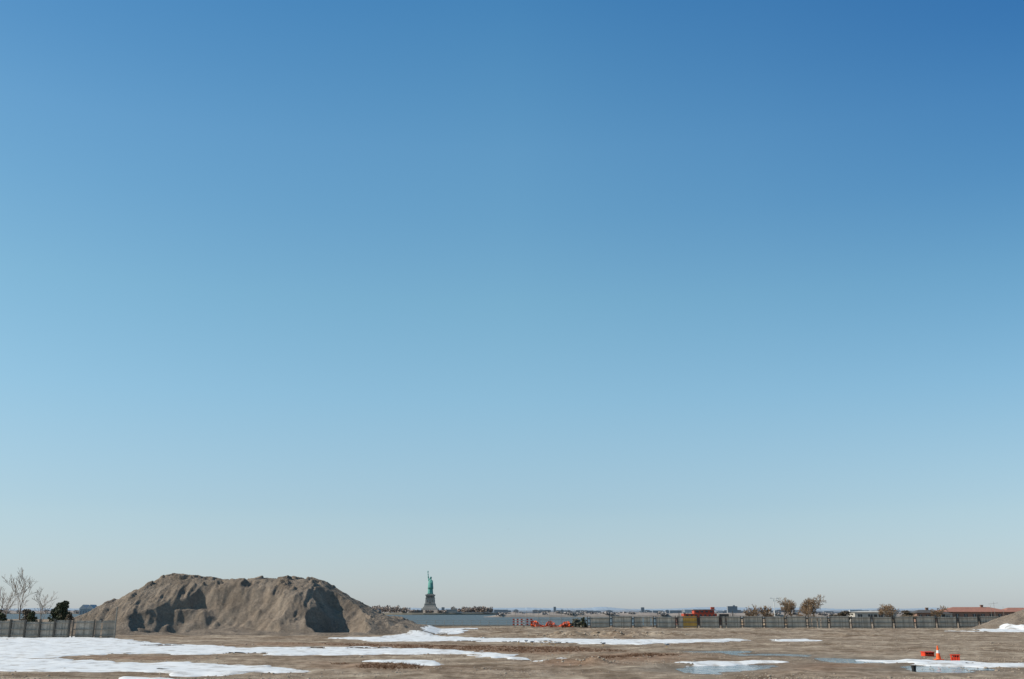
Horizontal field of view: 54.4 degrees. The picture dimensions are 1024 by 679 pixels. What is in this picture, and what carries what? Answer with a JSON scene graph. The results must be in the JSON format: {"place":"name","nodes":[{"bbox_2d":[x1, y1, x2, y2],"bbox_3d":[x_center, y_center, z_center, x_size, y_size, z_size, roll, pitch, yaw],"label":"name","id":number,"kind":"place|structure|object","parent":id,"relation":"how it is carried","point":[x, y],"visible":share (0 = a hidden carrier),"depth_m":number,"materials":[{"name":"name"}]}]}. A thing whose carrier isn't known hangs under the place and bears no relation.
{"place":"outdoors","nodes":[
{"label":"outdoors","id":0,"kind":"place"},
{"bbox_2d":[79,605,96,614],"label":"distant hall","id":1,"kind":"structure","parent":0,"point":[83,609],"depth_m":1150.45,"materials":[{"name":"blue"}]},
{"bbox_2d":[3,610,407,613],"bbox_3d":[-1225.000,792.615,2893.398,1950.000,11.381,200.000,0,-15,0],"label":"wooded shore","id":2,"kind":"structure","parent":0,"point":[36,612],"depth_m":2801.54,"materials":[{"name":"plant"}]},
{"bbox_2d":[6,614,828,624],"bbox_3d":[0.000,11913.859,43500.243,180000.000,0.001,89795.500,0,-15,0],"label":"water","id":3,"kind":"structure","parent":0,"point":[462,619],"depth_m":830.92,"materials":[{"name":"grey liquid"}]},
{"bbox_2d":[68,607,912,612],"bbox_3d":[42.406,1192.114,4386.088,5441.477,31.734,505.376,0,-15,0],"label":"distant town","id":4,"kind":"object","parent":3,"relation":"on","point":[641,611],"visible":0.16,"depth_m":4263.35},
{"bbox_2d":[674,607,736,624],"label":"work barge","id":5,"kind":"object","parent":3,"relation":"on","point":[702,612],"visible":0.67,"depth_m":256.75,"materials":[{"name":"paint"}]},
{"bbox_2d":[686,611,714,615],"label":"windows","id":6,"kind":"structure","parent":5,"relation":"in","point":[696,611],"depth_m":256.24,"materials":[{"name":"black glass"}]},
{"bbox_2d":[384,613,495,614],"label":"island","id":7,"kind":"structure","parent":0,"point":[440,613],"depth_m":1926.54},
{"bbox_2d":[408,571,443,612],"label":"statue on pedestal","id":8,"kind":"object","parent":7,"relation":"on","point":[429,604],"visible":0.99,"depth_m":1980.91,"materials":[{"name":"stone"}]},
{"bbox_2d":[371,605,492,612],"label":"island trees","id":9,"kind":"object","parent":7,"relation":"on","point":[396,609],"visible":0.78,"depth_m":1976.15,"materials":[{"name":"brown plant"}]},
{"bbox_2d":[445,608,456,612],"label":"island pavilion","id":10,"kind":"structure","parent":7,"relation":"on","point":[453,610],"depth_m":1931.64,"materials":[{"name":"stone"}]},
{"bbox_2d":[9,609,931,612],"bbox_3d":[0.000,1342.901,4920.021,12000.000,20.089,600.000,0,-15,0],"label":"wooded shore","id":11,"kind":"structure","parent":0,"point":[625,610],"depth_m":4708.67,"materials":[{"name":"plant"}]},
{"bbox_2d":[2,607,941,610],"bbox_3d":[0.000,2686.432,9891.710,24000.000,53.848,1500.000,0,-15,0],"label":"hills","id":12,"kind":"structure","parent":0,"point":[611,608],"depth_m":9351.38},
{"bbox_2d":[0,618,1023,678],"bbox_3d":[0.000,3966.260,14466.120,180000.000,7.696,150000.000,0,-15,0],"label":"ground","id":13,"kind":"structure","parent":0,"point":[913,639],"depth_m":62.74,"materials":[{"name":"soil"}]},
{"bbox_2d":[0,612,7,620],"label":"shrub","id":14,"kind":"object","parent":13,"relation":"on","point":[2,617],"visible":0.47,"depth_m":132.93,"materials":[{"name":"green plant"}]},
{"bbox_2d":[0,585,17,612],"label":"bare tree","id":15,"kind":"object","parent":13,"relation":"on","point":[3,598],"visible":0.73,"depth_m":150.16,"materials":[{"name":"grey plant"}]},
{"bbox_2d":[0,575,30,617],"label":"bare tree","id":16,"kind":"object","parent":13,"relation":"on","point":[6,608],"visible":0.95,"depth_m":144.72,"materials":[{"name":"grey plant"}]},
{"bbox_2d":[2,568,35,619],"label":"bare tree","id":17,"kind":"object","parent":13,"relation":"on","point":[23,589],"visible":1,"depth_m":146.34,"materials":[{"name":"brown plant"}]},
{"bbox_2d":[20,609,30,620],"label":"shrub","id":18,"kind":"object","parent":13,"relation":"on","point":[25,612],"visible":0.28,"depth_m":136.60,"materials":[{"name":"green plant"}]},
{"bbox_2d":[27,611,37,621],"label":"shrub","id":19,"kind":"object","parent":13,"relation":"on","point":[31,617],"visible":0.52,"depth_m":132.77,"materials":[{"name":"green plant"}]},
{"bbox_2d":[0,619,70,637],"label":"board fence","id":20,"kind":"object","parent":13,"relation":"on","point":[26,629],"visible":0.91,"depth_m":106.66,"materials":[{"name":"grey wood"}]},
{"bbox_2d":[32,587,56,620],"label":"bare tree","id":21,"kind":"object","parent":13,"relation":"on","point":[44,605],"visible":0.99,"depth_m":147.21,"materials":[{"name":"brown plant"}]},
{"bbox_2d":[47,606,58,621],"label":"evergreen tree","id":22,"kind":"object","parent":13,"relation":"on","point":[53,614],"visible":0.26,"depth_m":136.62,"materials":[{"name":"green plant"}]},
{"bbox_2d":[52,600,71,621],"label":"evergreen tree","id":23,"kind":"object","parent":13,"relation":"on","point":[61,609],"visible":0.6,"depth_m":134.89,"materials":[{"name":"green plant"}]},
{"bbox_2d":[65,613,73,619],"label":"shrub","id":24,"kind":"object","parent":13,"relation":"on","point":[69,616],"visible":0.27,"depth_m":132.83,"materials":[{"name":"green plant"}]},
{"bbox_2d":[71,619,114,637],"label":"board fence","id":25,"kind":"object","parent":13,"relation":"on","point":[82,629],"visible":0.87,"depth_m":106.73,"materials":[{"name":"grey wood"}]},
{"bbox_2d":[114,607,117,637],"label":"utility post","id":26,"kind":"object","parent":13,"relation":"on","point":[115,622],"visible":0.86,"depth_m":106.21,"materials":[{"name":"grey metal"}]},
{"bbox_2d":[70,573,434,635],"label":"sand pile","id":27,"kind":"object","parent":13,"relation":"on","point":[185,604],"visible":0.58,"depth_m":129.32,"materials":[{"name":"beige sand"}]},
{"bbox_2d":[280,627,680,668],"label":"dead weeds","id":28,"kind":"object","parent":13,"relation":"on","point":[409,665],"visible":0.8,"depth_m":71.26,"materials":[{"name":"brown plant"}]},
{"bbox_2d":[417,620,551,624],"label":"shore railing","id":29,"kind":"object","parent":13,"relation":"on","point":[472,624],"visible":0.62,"depth_m":194.77,"materials":[{"name":"grey metal"}]},
{"bbox_2d":[0,623,1023,678],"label":"snow","id":30,"kind":"structure","parent":13,"relation":"on","point":[16,653],"depth_m":66.97,"materials":[{"name":"white snow"}]},
{"bbox_2d":[0,627,1023,678],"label":"stones","id":31,"kind":"object","parent":13,"relation":"on","point":[769,676],"visible":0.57,"depth_m":53.62,"materials":[{"name":"stone"}]},
{"bbox_2d":[513,619,524,624],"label":"barricade","id":32,"kind":"object","parent":13,"relation":"on","point":[518,621],"visible":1,"depth_m":179.58,"materials":[{"name":"red paint"}]},
{"bbox_2d":[523,619,533,624],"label":"barricade","id":33,"kind":"object","parent":13,"relation":"on","point":[528,621],"visible":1,"depth_m":180.39,"materials":[{"name":"red paint"}]},
{"bbox_2d":[515,611,580,627],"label":"chain link fence","id":34,"kind":"object","parent":13,"relation":"on","point":[552,619],"visible":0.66,"depth_m":181.93,"materials":[{"name":"grey metal"}]},
{"bbox_2d":[531,621,572,626],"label":"orange safety netting","id":35,"kind":"object","parent":13,"relation":"on","point":[551,623],"visible":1,"depth_m":179.10,"materials":[{"name":"plastic"}]},
{"bbox_2d":[563,618,586,627],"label":"debris pile","id":36,"kind":"object","parent":13,"relation":"on","point":[576,622],"visible":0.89,"depth_m":179.34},
{"bbox_2d":[580,617,586,626],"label":"shrub","id":37,"kind":"object","parent":13,"relation":"on","point":[583,620],"visible":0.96,"depth_m":178.88,"materials":[{"name":"green plant"}]},
{"bbox_2d":[430,625,812,626],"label":"seawall","id":38,"kind":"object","parent":13,"relation":"on","point":[549,625],"visible":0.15,"depth_m":195.82,"materials":[{"name":"concrete"}]},
{"bbox_2d":[727,605,737,612],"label":"apartment building","id":39,"kind":"structure","parent":13,"relation":"on","point":[733,608],"depth_m":2888.03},
{"bbox_2d":[743,604,758,615],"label":"bare tree","id":40,"kind":"object","parent":13,"relation":"on","point":[753,612],"visible":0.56,"depth_m":191.01,"materials":[{"name":"brown plant"}]},
{"bbox_2d":[758,605,774,620],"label":"bare tree","id":41,"kind":"object","parent":13,"relation":"on","point":[765,611],"visible":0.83,"depth_m":193.08,"materials":[{"name":"brown plant"}]},
{"bbox_2d":[776,597,795,623],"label":"bare tree","id":42,"kind":"object","parent":13,"relation":"on","point":[789,606],"visible":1,"depth_m":240.84,"materials":[{"name":"brown plant"}]},
{"bbox_2d":[780,600,796,619],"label":"bare tree","id":43,"kind":"object","parent":13,"relation":"on","point":[793,610],"visible":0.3,"depth_m":245.46,"materials":[{"name":"brown plant"}]},
{"bbox_2d":[587,616,998,627],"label":"board fence","id":44,"kind":"object","parent":13,"relation":"on","point":[902,622],"visible":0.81,"depth_m":169.73,"materials":[{"name":"grey wood"}]},
{"bbox_2d":[796,605,820,625],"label":"bare tree","id":45,"kind":"object","parent":13,"relation":"on","point":[807,611],"visible":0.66,"depth_m":191.48,"materials":[{"name":"brown plant"}]},
{"bbox_2d":[799,594,825,621],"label":"bare tree","id":46,"kind":"object","parent":13,"relation":"on","point":[808,602],"visible":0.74,"depth_m":251.27,"materials":[{"name":"brown plant"}]},
{"bbox_2d":[675,651,995,673],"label":"puddle","id":47,"kind":"object","parent":13,"relation":"on","point":[736,668],"visible":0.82,"depth_m":50.47,"materials":[{"name":"grey liquid"}]},
{"bbox_2d":[828,611,852,621],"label":"shrub","id":48,"kind":"object","parent":13,"relation":"on","point":[845,613],"visible":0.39,"depth_m":251.72,"materials":[{"name":"green plant"}]},
{"bbox_2d":[849,611,895,621],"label":"white shed","id":49,"kind":"structure","parent":13,"relation":"on","point":[875,614],"depth_m":276.64,"materials":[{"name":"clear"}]},
{"bbox_2d":[858,614,891,617],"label":"windows","id":50,"kind":"structure","parent":49,"relation":"in","point":[859,615],"depth_m":276.52,"materials":[{"name":"black glass"}]},
{"bbox_2d":[877,604,892,616],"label":"bare tree","id":51,"kind":"object","parent":13,"relation":"on","point":[885,609],"visible":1,"depth_m":260.12,"materials":[{"name":"brown plant"}]},
{"bbox_2d":[884,605,899,620],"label":"bare tree","id":52,"kind":"object","parent":13,"relation":"on","point":[895,610],"visible":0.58,"depth_m":266.22,"materials":[{"name":"brown plant"}]},
{"bbox_2d":[892,610,915,620],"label":"shrub","id":53,"kind":"object","parent":13,"relation":"on","point":[907,613],"visible":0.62,"depth_m":273.99,"materials":[{"name":"brown plant"}]},
{"bbox_2d":[910,608,936,621],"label":"shed","id":54,"kind":"structure","parent":13,"relation":"on","point":[926,612],"depth_m":279.12,"materials":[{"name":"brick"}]},
{"bbox_2d":[920,651,934,656],"bbox_3d":[25.880,19.604,61.997,0.670,0.324,0.515,2,-13,-8],"label":"orange crate","id":55,"kind":"object","parent":13,"relation":"on","point":[927,653],"visible":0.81,"depth_m":61.80,"materials":[{"name":"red plastic"}]},
{"bbox_2d":[930,605,946,616],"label":"bare tree","id":56,"kind":"object","parent":13,"relation":"on","point":[933,611],"visible":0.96,"depth_m":270.01,"materials":[{"name":"brown plant"}]},
{"bbox_2d":[934,645,943,659],"bbox_3d":[24.397,17.933,57.022,0.420,0.780,0.420,0,-15,0],"label":"traffic cone","id":57,"kind":"object","parent":13,"relation":"on","point":[938,656],"visible":1,"depth_m":56.91,"materials":[{"name":"orange plastic"}]},
{"bbox_2d":[937,611,952,621],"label":"shed","id":58,"kind":"structure","parent":13,"relation":"on","point":[946,614],"depth_m":282.86,"materials":[{"name":"grey"}]},
{"bbox_2d":[950,654,959,660],"bbox_3d":[25.104,18.038,56.391,0.510,0.384,0.395,-5,-21,17],"label":"orange crate","id":59,"kind":"object","parent":13,"relation":"on","point":[955,657],"visible":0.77,"depth_m":56.24,"materials":[{"name":"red plastic"}]},
{"bbox_2d":[949,612,1011,621],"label":"walls","id":60,"kind":"structure","parent":13,"relation":"on","point":[970,614],"depth_m":284.91,"materials":[{"name":"brick"}]},
{"bbox_2d":[944,607,1011,611],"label":"roof","id":61,"kind":"structure","parent":60,"relation":"on","point":[970,609],"depth_m":287.13,"materials":[{"name":"red tile"}]},
{"bbox_2d":[956,614,1007,617],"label":"windows","id":62,"kind":"structure","parent":60,"relation":"attached to","point":[966,615],"depth_m":284.73,"materials":[{"name":"black glass"}]},
{"bbox_2d":[972,609,1023,628],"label":"sand pile","id":63,"kind":"object","parent":13,"relation":"on","point":[1016,618],"visible":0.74,"depth_m":152.17,"materials":[{"name":"beige sand"}]},
{"bbox_2d":[0,0,1023,608],"label":"sky","id":64,"kind":"structure","parent":0,"point":[626,304],"materials":[{"name":"blue"}]},
{"bbox_2d":[487,612,903,616],"bbox_3d":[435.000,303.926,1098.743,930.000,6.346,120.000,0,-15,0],"label":"wooded shore","id":65,"kind":"structure","parent":0,"point":[515,614],"depth_m":1042.59,"materials":[{"name":"brown plant"}]},
{"bbox_2d":[3,610,900,615],"bbox_3d":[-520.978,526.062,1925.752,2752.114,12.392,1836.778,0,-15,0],"label":"distant trees","id":66,"kind":"object","parent":65,"relation":"on","point":[629,612],"visible":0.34,"depth_m":1050.62,"materials":[{"name":"brown plant"}]},
{"bbox_2d":[1002,608,1023,611],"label":"roof","id":67,"kind":"structure","parent":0,"point":[1014,609],"depth_m":291.53,"materials":[{"name":"red tile"}]}
]}

